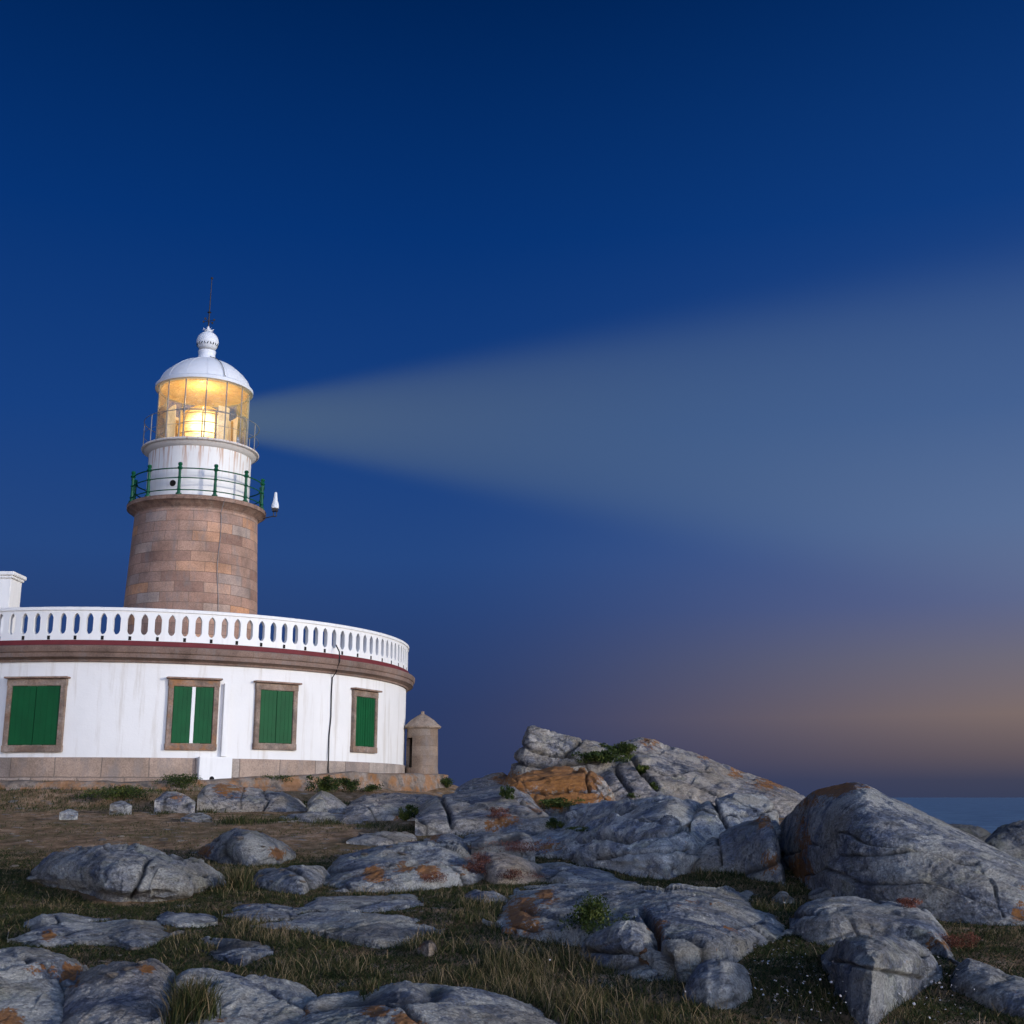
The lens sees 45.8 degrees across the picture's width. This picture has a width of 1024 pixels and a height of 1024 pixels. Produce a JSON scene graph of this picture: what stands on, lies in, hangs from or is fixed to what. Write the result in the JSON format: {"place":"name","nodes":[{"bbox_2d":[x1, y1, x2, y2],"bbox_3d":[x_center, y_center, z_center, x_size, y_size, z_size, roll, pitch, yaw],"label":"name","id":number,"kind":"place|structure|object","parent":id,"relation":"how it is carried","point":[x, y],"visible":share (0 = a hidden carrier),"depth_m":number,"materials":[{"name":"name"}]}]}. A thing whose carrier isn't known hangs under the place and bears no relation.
{"place":"outdoors","nodes":[
{"label":"outdoors","id":0,"kind":"place"},
{"bbox_2d":[0,780,1023,1023],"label":"ground","id":1,"kind":"structure","parent":0,"point":[339,838],"depth_m":18.74,"materials":[{"name":"soil"}]},
{"bbox_2d":[0,946,88,1023],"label":"boulder","id":2,"kind":"object","parent":1,"relation":"on","point":[35,983],"visible":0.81,"depth_m":8.73,"materials":[{"name":"stone"}]},
{"bbox_2d":[59,809,77,819],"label":"stone","id":3,"kind":"object","parent":1,"relation":"on","point":[66,814],"visible":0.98,"depth_m":27.94,"materials":[{"name":"stone"}]},
{"bbox_2d":[7,913,184,950],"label":"boulder","id":4,"kind":"object","parent":1,"relation":"on","point":[56,929],"visible":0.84,"depth_m":11.99,"materials":[{"name":"stone"}]},
{"bbox_2d":[69,784,160,799],"bbox_3d":[-10.883,7.685,33.311,2.462,0.463,2.157,4,-14,-16],"label":"shrub","id":5,"kind":"object","parent":1,"relation":"on","point":[111,791],"visible":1,"depth_m":33.12,"materials":[{"name":"green plant"}]},
{"bbox_2d":[62,958,176,1023],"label":"boulder","id":6,"kind":"object","parent":1,"relation":"on","point":[95,995],"visible":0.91,"depth_m":8.31,"materials":[{"name":"stone"}]},
{"bbox_2d":[105,972,117,977],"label":"loose stone","id":7,"kind":"object","parent":6,"relation":"on","point":[112,974],"visible":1,"depth_m":8.52,"materials":[{"name":"stone"}]},
{"bbox_2d":[122,966,133,970],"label":"loose stone","id":8,"kind":"object","parent":6,"relation":"on","point":[125,968],"visible":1,"depth_m":8.62,"materials":[{"name":"stone"}]},
{"bbox_2d":[147,969,230,1023],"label":"grass tussock","id":9,"kind":"object","parent":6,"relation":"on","point":[190,1002],"depth_m":7.86,"materials":[{"name":"green plant"}]},
{"bbox_2d":[109,801,131,814],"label":"stone","id":10,"kind":"object","parent":1,"relation":"on","point":[122,806],"visible":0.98,"depth_m":29.64,"materials":[{"name":"stone"}]},
{"bbox_2d":[26,843,226,901],"bbox_3d":[-5.065,4.929,16.471,2.423,0.901,4.512,11,-17,-38],"label":"boulder","id":11,"kind":"object","parent":1,"relation":"on","point":[134,872],"visible":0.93,"depth_m":14.99,"materials":[{"name":"stone"}]},
{"bbox_2d":[128,947,139,950],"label":"loose stone","id":12,"kind":"object","parent":1,"relation":"on","point":[133,948],"visible":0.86,"depth_m":11.24,"materials":[{"name":"stone"}]},
{"bbox_2d":[154,791,194,812],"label":"boulder","id":13,"kind":"object","parent":1,"relation":"on","point":[169,801],"visible":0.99,"depth_m":29.99,"materials":[{"name":"stone"}]},
{"bbox_2d":[151,773,205,788],"bbox_3d":[-9.677,7.843,35.274,1.525,0.540,1.535,0,-13,0],"label":"shrub","id":14,"kind":"object","parent":1,"relation":"on","point":[178,778],"visible":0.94,"depth_m":35.10,"materials":[{"name":"green plant"}]},
{"bbox_2d":[156,911,217,927],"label":"boulder","id":15,"kind":"object","parent":1,"relation":"on","point":[182,919],"visible":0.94,"depth_m":12.86,"materials":[{"name":"stone"}]},
{"bbox_2d":[180,813,211,821],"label":"stone","id":16,"kind":"object","parent":1,"relation":"on","point":[198,817],"visible":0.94,"depth_m":27.19,"materials":[{"name":"stone"}]},
{"bbox_2d":[0,571,414,781],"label":"keepers house","id":17,"kind":"structure","parent":1,"relation":"on","point":[96,704],"depth_m":37.02,"materials":[{"name":"paint"}]},
{"bbox_2d":[1,676,70,751],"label":"window","id":18,"kind":"structure","parent":17,"relation":"in","point":[35,708],"depth_m":36.13,"materials":[{"name":"wood"}]},
{"bbox_2d":[164,676,222,750],"bbox_3d":[-9.715,6.137,36.889,1.663,2.178,0.347,6,-14,-23],"label":"window","id":19,"kind":"structure","parent":17,"relation":"in","point":[182,703],"depth_m":36.86,"materials":[{"name":"wood"}]},
{"bbox_2d":[124,277,278,639],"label":"lighthouse tower","id":20,"kind":"structure","parent":17,"relation":"on","point":[196,515],"depth_m":47.61,"materials":[{"name":"stone"}]},
{"bbox_2d":[252,680,301,750],"bbox_3d":[-7.443,6.425,38.245,1.621,2.118,0.347,11,-17,-38],"label":"window","id":21,"kind":"structure","parent":17,"relation":"in","point":[275,712],"depth_m":38.20,"materials":[{"name":"wood"}]},
{"bbox_2d":[350,687,382,752],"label":"window","id":22,"kind":"structure","parent":17,"relation":"in","point":[364,705],"depth_m":41.14,"materials":[{"name":"wood"}]},
{"bbox_2d":[0,771,447,791],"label":"terrace wall","id":23,"kind":"structure","parent":1,"relation":"on","point":[417,782],"depth_m":36.74,"materials":[{"name":"stone"}]},
{"bbox_2d":[186,936,273,966],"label":"boulder","id":24,"kind":"object","parent":1,"relation":"on","point":[235,950],"visible":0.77,"depth_m":11.03,"materials":[{"name":"stone"}]},
{"bbox_2d":[207,865,262,891],"bbox_3d":[-3.518,4.670,15.431,0.713,0.358,0.734,0,-13,0],"label":"dry tussock","id":25,"kind":"object","parent":1,"relation":"on","point":[238,880],"visible":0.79,"depth_m":15.34,"materials":[{"name":"green plant"}]},
{"bbox_2d":[164,967,316,1023],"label":"boulder","id":26,"kind":"object","parent":1,"relation":"on","point":[257,999],"visible":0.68,"depth_m":8.36,"materials":[{"name":"stone"}]},
{"bbox_2d":[198,828,295,865],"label":"boulder","id":27,"kind":"object","parent":1,"relation":"on","point":[227,847],"visible":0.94,"depth_m":18.71,"materials":[{"name":"stone"}]},
{"bbox_2d":[197,783,306,811],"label":"boulder","id":28,"kind":"object","parent":1,"relation":"on","point":[220,797],"visible":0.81,"depth_m":30.85,"materials":[{"name":"stone"}]},
{"bbox_2d":[221,903,308,922],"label":"boulder","id":29,"kind":"object","parent":1,"relation":"on","point":[282,912],"visible":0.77,"depth_m":13.44,"materials":[{"name":"stone"}]},
{"bbox_2d":[255,774,294,781],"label":"shrub","id":30,"kind":"object","parent":1,"relation":"on","point":[276,777],"visible":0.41,"depth_m":36.74,"materials":[{"name":"green plant"}]},
{"bbox_2d":[0,778,565,881],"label":"short turf","id":31,"kind":"structure","parent":1,"relation":"on","point":[103,806],"depth_m":28.83,"materials":[{"name":"brown plant"}]},
{"bbox_2d":[254,865,330,894],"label":"boulder","id":32,"kind":"object","parent":1,"relation":"on","point":[315,877],"visible":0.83,"depth_m":15.57,"materials":[{"name":"stone"}]},
{"bbox_2d":[308,799,327,811],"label":"stone","id":33,"kind":"object","parent":1,"relation":"on","point":[319,805],"visible":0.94,"depth_m":29.76,"materials":[{"name":"stone"}]},
{"bbox_2d":[279,811,363,823],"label":"boulder","id":34,"kind":"object","parent":1,"relation":"on","point":[307,816],"visible":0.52,"depth_m":27.62,"materials":[{"name":"stone"}]},
{"bbox_2d":[305,774,342,792],"bbox_3d":[-4.786,6.956,31.052,0.971,0.469,0.727,0,-13,0],"label":"shrub","id":35,"kind":"object","parent":1,"relation":"on","point":[323,785],"visible":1,"depth_m":30.90,"materials":[{"name":"green plant"}]},
{"bbox_2d":[307,791,346,812],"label":"boulder","id":36,"kind":"object","parent":1,"relation":"on","point":[333,804],"visible":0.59,"depth_m":30.36,"materials":[{"name":"stone"}]},
{"bbox_2d":[330,777,360,792],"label":"shrub","id":37,"kind":"object","parent":1,"relation":"on","point":[346,784],"visible":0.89,"depth_m":37.48,"materials":[{"name":"green plant"}]},
{"bbox_2d":[249,907,444,948],"bbox_3d":[-1.853,4.525,12.948,2.341,0.448,2.967,0,-13,0],"label":"boulder","id":38,"kind":"object","parent":1,"relation":"on","point":[373,930],"visible":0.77,"depth_m":12.41,"materials":[{"name":"stone"}]},
{"bbox_2d":[293,894,423,912],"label":"boulder","id":39,"kind":"object","parent":1,"relation":"on","point":[372,904],"visible":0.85,"depth_m":14.04,"materials":[{"name":"stone"}]},
{"bbox_2d":[103,807,629,883],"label":"rocks","id":40,"kind":"object","parent":1,"relation":"on","point":[243,820],"visible":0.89,"depth_m":26.61,"materials":[{"name":"grey stone"}]},
{"bbox_2d":[358,783,383,791],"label":"shrub","id":41,"kind":"object","parent":1,"relation":"on","point":[372,787],"visible":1,"depth_m":37.88,"materials":[{"name":"green plant"}]},
{"bbox_2d":[343,803,414,820],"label":"boulder","id":42,"kind":"object","parent":1,"relation":"on","point":[376,812],"visible":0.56,"depth_m":27.60,"materials":[{"name":"stone"}]},
{"bbox_2d":[398,804,418,820],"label":"shrub","id":43,"kind":"object","parent":42,"relation":"on","point":[404,816],"visible":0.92,"depth_m":27.44,"materials":[{"name":"green plant"}]},
{"bbox_2d":[346,831,416,845],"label":"boulder","id":44,"kind":"object","parent":1,"relation":"on","point":[381,838],"visible":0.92,"depth_m":22.23,"materials":[{"name":"stone"}]},
{"bbox_2d":[346,793,441,812],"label":"boulder","id":45,"kind":"object","parent":1,"relation":"on","point":[402,800],"visible":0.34,"depth_m":31.18,"materials":[{"name":"stone"}]},
{"bbox_2d":[324,840,483,892],"bbox_3d":[-1.791,5.405,18.348,2.869,0.828,6.394,0,-13,0],"label":"boulder","id":46,"kind":"object","parent":1,"relation":"on","point":[379,867],"visible":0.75,"depth_m":16.43,"materials":[{"name":"stone"}]},
{"bbox_2d":[420,872,447,882],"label":"heather","id":47,"kind":"object","parent":46,"relation":"on","point":[441,876],"visible":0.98,"depth_m":15.66,"materials":[{"name":"brown plant"}]},
{"bbox_2d":[463,851,500,874],"bbox_3d":[-0.417,4.827,16.687,0.591,0.313,0.445,-4,-14,18],"label":"heather","id":48,"kind":"object","parent":46,"relation":"on","point":[486,860],"visible":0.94,"depth_m":16.63,"materials":[{"name":"brown plant"}]},
{"bbox_2d":[404,711,440,773],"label":"sentry turret","id":49,"kind":"object","parent":1,"relation":"on","point":[422,728],"visible":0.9,"depth_m":44.95,"materials":[{"name":"stone"}]},
{"bbox_2d":[417,940,436,956],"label":"stone","id":50,"kind":"object","parent":1,"relation":"on","point":[427,947],"visible":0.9,"depth_m":11.05,"materials":[{"name":"stone"}]},
{"bbox_2d":[298,980,560,1023],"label":"boulder","id":51,"kind":"object","parent":1,"relation":"on","point":[406,1002],"visible":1,"depth_m":8.03,"materials":[{"name":"stone"}]},
{"bbox_2d":[358,977,384,1000],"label":"dry tussock","id":52,"kind":"object","parent":51,"relation":"on","point":[371,986],"visible":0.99,"depth_m":8.45,"materials":[{"name":"green plant"}]},
{"bbox_2d":[424,834,463,843],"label":"boulder","id":53,"kind":"object","parent":1,"relation":"on","point":[439,838],"visible":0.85,"depth_m":22.22,"materials":[{"name":"stone"}]},
{"bbox_2d":[440,777,453,787],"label":"shrub","id":54,"kind":"object","parent":1,"relation":"on","point":[447,781],"visible":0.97,"depth_m":43.14,"materials":[{"name":"green plant"}]},
{"bbox_2d":[454,772,506,792],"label":"boulder","id":55,"kind":"object","parent":1,"relation":"on","point":[489,780],"visible":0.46,"depth_m":31.38,"materials":[{"name":"stone"}]},
{"bbox_2d":[415,784,548,835],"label":"boulder","id":56,"kind":"object","parent":1,"relation":"on","point":[460,813],"visible":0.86,"depth_m":24.49,"materials":[{"name":"stone"}]},
{"bbox_2d":[488,807,511,819],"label":"heather","id":57,"kind":"object","parent":56,"relation":"on","point":[497,810],"visible":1,"depth_m":24.06,"materials":[{"name":"brown plant"}]},
{"bbox_2d":[499,785,514,799],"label":"shrub","id":58,"kind":"object","parent":56,"relation":"on","point":[503,793],"visible":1,"depth_m":25.58,"materials":[{"name":"green plant"}]},
{"bbox_2d":[463,889,507,902],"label":"boulder","id":59,"kind":"object","parent":1,"relation":"on","point":[475,893],"visible":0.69,"depth_m":14.69,"materials":[{"name":"stone"}]},
{"bbox_2d":[461,832,538,844],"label":"boulder","id":60,"kind":"object","parent":1,"relation":"on","point":[470,839],"visible":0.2,"depth_m":22.77,"materials":[{"name":"stone"}]},
{"bbox_2d":[471,832,534,861],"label":"boulder","id":61,"kind":"object","parent":1,"relation":"on","point":[504,837],"visible":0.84,"depth_m":18.76,"materials":[{"name":"stone"}]},
{"bbox_2d":[468,840,555,852],"bbox_3d":[-0.012,5.126,18.632,1.377,0.187,1.290,0,-13,0],"label":"heather","id":62,"kind":"object","parent":61,"relation":"on","point":[518,845],"visible":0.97,"depth_m":18.42,"materials":[{"name":"brown plant"}]},
{"bbox_2d":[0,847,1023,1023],"bbox_3d":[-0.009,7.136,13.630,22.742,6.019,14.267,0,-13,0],"label":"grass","id":63,"kind":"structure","parent":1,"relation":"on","point":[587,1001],"depth_m":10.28,"materials":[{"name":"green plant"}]},
{"bbox_2d":[473,851,550,885],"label":"boulder","id":64,"kind":"object","parent":1,"relation":"on","point":[505,862],"visible":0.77,"depth_m":16.57,"materials":[{"name":"stone"}]},
{"bbox_2d":[496,868,549,880],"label":"heather","id":65,"kind":"object","parent":64,"relation":"on","point":[511,873],"visible":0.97,"depth_m":16.23,"materials":[{"name":"brown plant"}]},
{"bbox_2d":[500,786,539,808],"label":"boulder","id":66,"kind":"object","parent":1,"relation":"on","point":[520,796],"visible":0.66,"depth_m":25.71,"materials":[{"name":"stone"}]},
{"bbox_2d":[505,766,615,815],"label":"boulder","id":67,"kind":"object","parent":1,"relation":"on","point":[569,783],"visible":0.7,"depth_m":27.56,"materials":[{"name":"stone"}]},
{"bbox_2d":[502,725,618,785],"bbox_3d":[1.568,7.655,33.186,3.884,3.456,7.171,0,-13,0],"label":"boulder","id":68,"kind":"object","parent":67,"relation":"on","point":[541,748],"visible":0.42,"depth_m":30.62,"materials":[{"name":"stone"}]},
{"bbox_2d":[571,749,635,763],"bbox_3d":[2.291,6.152,30.506,1.612,0.404,1.245,-4,-14,18],"label":"shrub","id":69,"kind":"object","parent":68,"relation":"on","point":[603,756],"visible":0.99,"depth_m":30.18,"materials":[{"name":"green plant"}]},
{"bbox_2d":[598,741,637,755],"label":"shrub","id":70,"kind":"object","parent":68,"relation":"on","point":[624,747],"visible":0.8,"depth_m":31.30,"materials":[{"name":"green plant"}]},
{"bbox_2d":[539,862,641,884],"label":"boulder","id":71,"kind":"object","parent":1,"relation":"on","point":[562,872],"visible":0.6,"depth_m":16.80,"materials":[{"name":"stone"}]},
{"bbox_2d":[487,794,706,879],"bbox_3d":[1.976,6.407,24.182,5.545,1.509,16.012,0,-13,0],"label":"boulder","id":72,"kind":"object","parent":1,"relation":"on","point":[656,836],"visible":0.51,"depth_m":18.80,"materials":[{"name":"stone"}]},
{"bbox_2d":[545,817,564,829],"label":"shrub","id":73,"kind":"object","parent":72,"relation":"on","point":[553,822],"visible":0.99,"depth_m":23.42,"materials":[{"name":"green plant"}]},
{"bbox_2d":[538,797,584,808],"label":"shrub","id":74,"kind":"object","parent":72,"relation":"on","point":[560,801],"visible":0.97,"depth_m":26.92,"materials":[{"name":"green plant"}]},
{"bbox_2d":[566,825,588,831],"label":"shrub","id":75,"kind":"object","parent":72,"relation":"on","point":[576,830],"visible":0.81,"depth_m":20.04,"materials":[{"name":"green plant"}]},
{"bbox_2d":[579,920,657,975],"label":"boulder","id":76,"kind":"object","parent":1,"relation":"on","point":[624,944],"visible":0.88,"depth_m":10.44,"materials":[{"name":"stone"}]},
{"bbox_2d":[482,881,795,982],"bbox_3d":[1.714,4.655,13.763,4.291,0.799,8.195,0,-13,0],"label":"boulder","id":77,"kind":"object","parent":1,"relation":"on","point":[686,924],"visible":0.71,"depth_m":12.09,"materials":[{"name":"stone"}]},
{"bbox_2d":[557,891,635,935],"bbox_3d":[0.748,3.770,11.392,0.622,0.378,0.699,12,-17,-40],"label":"shrub","id":78,"kind":"object","parent":77,"relation":"on","point":[590,913],"visible":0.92,"depth_m":11.34,"materials":[{"name":"green plant"}]},
{"bbox_2d":[631,966,663,980],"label":"stone","id":79,"kind":"object","parent":1,"relation":"on","point":[646,972],"visible":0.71,"depth_m":9.95,"materials":[{"name":"stone"}]},
{"bbox_2d":[600,737,804,817],"bbox_3d":[5.505,8.408,34.486,7.675,3.779,12.053,0,-13,0],"label":"boulder","id":80,"kind":"object","parent":1,"relation":"on","point":[681,774],"visible":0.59,"depth_m":29.86,"materials":[{"name":"stone"}]},
{"bbox_2d":[626,792,641,798],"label":"shrub","id":81,"kind":"object","parent":80,"relation":"on","point":[631,795],"visible":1,"depth_m":28.81,"materials":[{"name":"green plant"}]},
{"bbox_2d":[635,764,650,774],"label":"shrub","id":82,"kind":"object","parent":80,"relation":"on","point":[640,769],"visible":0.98,"depth_m":29.82,"materials":[{"name":"green plant"}]},
{"bbox_2d":[649,782,657,789],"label":"shrub","id":83,"kind":"object","parent":80,"relation":"on","point":[652,785],"visible":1,"depth_m":29.16,"materials":[{"name":"green plant"}]},
{"bbox_2d":[683,958,751,1008],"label":"boulder","id":84,"kind":"object","parent":1,"relation":"on","point":[715,976],"visible":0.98,"depth_m":9.12,"materials":[{"name":"stone"}]},
{"bbox_2d":[691,792,782,852],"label":"boulder","id":85,"kind":"object","parent":1,"relation":"on","point":[710,819],"visible":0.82,"depth_m":19.37,"materials":[{"name":"stone"}]},
{"bbox_2d":[690,815,785,885],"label":"boulder","id":86,"kind":"object","parent":1,"relation":"on","point":[750,848],"visible":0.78,"depth_m":17.14,"materials":[{"name":"stone"}]},
{"bbox_2d":[498,876,1022,1022],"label":"wildflowers","id":87,"kind":"object","parent":1,"relation":"on","point":[931,981],"visible":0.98,"depth_m":8.84,"materials":[{"name":"white plant"}]},
{"bbox_2d":[772,891,794,903],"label":"stone","id":88,"kind":"object","parent":1,"relation":"on","point":[781,895],"visible":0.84,"depth_m":14.44,"materials":[{"name":"stone"}]},
{"bbox_2d":[808,887,834,899],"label":"boulder","id":89,"kind":"object","parent":1,"relation":"on","point":[821,892],"visible":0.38,"depth_m":14.67,"materials":[{"name":"stone"}]},
{"bbox_2d":[789,896,959,965],"bbox_3d":[3.663,4.256,12.030,1.678,0.700,3.224,0,-13,0],"label":"boulder","id":90,"kind":"object","parent":1,"relation":"on","point":[828,920],"visible":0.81,"depth_m":11.64,"materials":[{"name":"stone"}]},
{"bbox_2d":[896,897,922,907],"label":"heather","id":91,"kind":"object","parent":90,"relation":"on","point":[907,901],"visible":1,"depth_m":12.47,"materials":[{"name":"brown plant"}]},
{"bbox_2d":[820,934,942,1023],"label":"boulder","id":92,"kind":"object","parent":1,"relation":"on","point":[869,971],"visible":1,"depth_m":9.06,"materials":[{"name":"stone"}]},
{"bbox_2d":[779,782,1023,925],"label":"boulder","id":93,"kind":"object","parent":1,"relation":"on","point":[860,840],"visible":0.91,"depth_m":14.15,"materials":[{"name":"stone"}]},
{"bbox_2d":[941,932,980,949],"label":"heather","id":94,"kind":"object","parent":1,"relation":"on","point":[948,940],"visible":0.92,"depth_m":11.31,"materials":[{"name":"brown plant"}]},
{"bbox_2d":[949,824,990,840],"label":"boulder","id":95,"kind":"object","parent":1,"relation":"on","point":[980,833],"visible":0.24,"depth_m":32.41,"materials":[{"name":"stone"}]},
{"bbox_2d":[950,958,1023,1019],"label":"boulder","id":96,"kind":"object","parent":1,"relation":"on","point":[999,989],"visible":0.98,"depth_m":9.24,"materials":[{"name":"stone"}]},
{"bbox_2d":[984,820,1023,860],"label":"boulder","id":97,"kind":"object","parent":1,"relation":"on","point":[1008,839],"visible":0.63,"depth_m":29.26,"materials":[{"name":"stone"}]},
{"bbox_2d":[0,0,1023,797],"label":"sky","id":98,"kind":"structure","parent":0,"point":[631,369],"materials":[{"name":"blue"}]},
{"bbox_2d":[894,798,1023,833],"bbox_3d":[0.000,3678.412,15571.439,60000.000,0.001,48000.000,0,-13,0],"label":"sea","id":99,"kind":"structure","parent":0,"point":[990,815],"depth_m":2069.83,"materials":[{"name":"liquid"}]}
]}

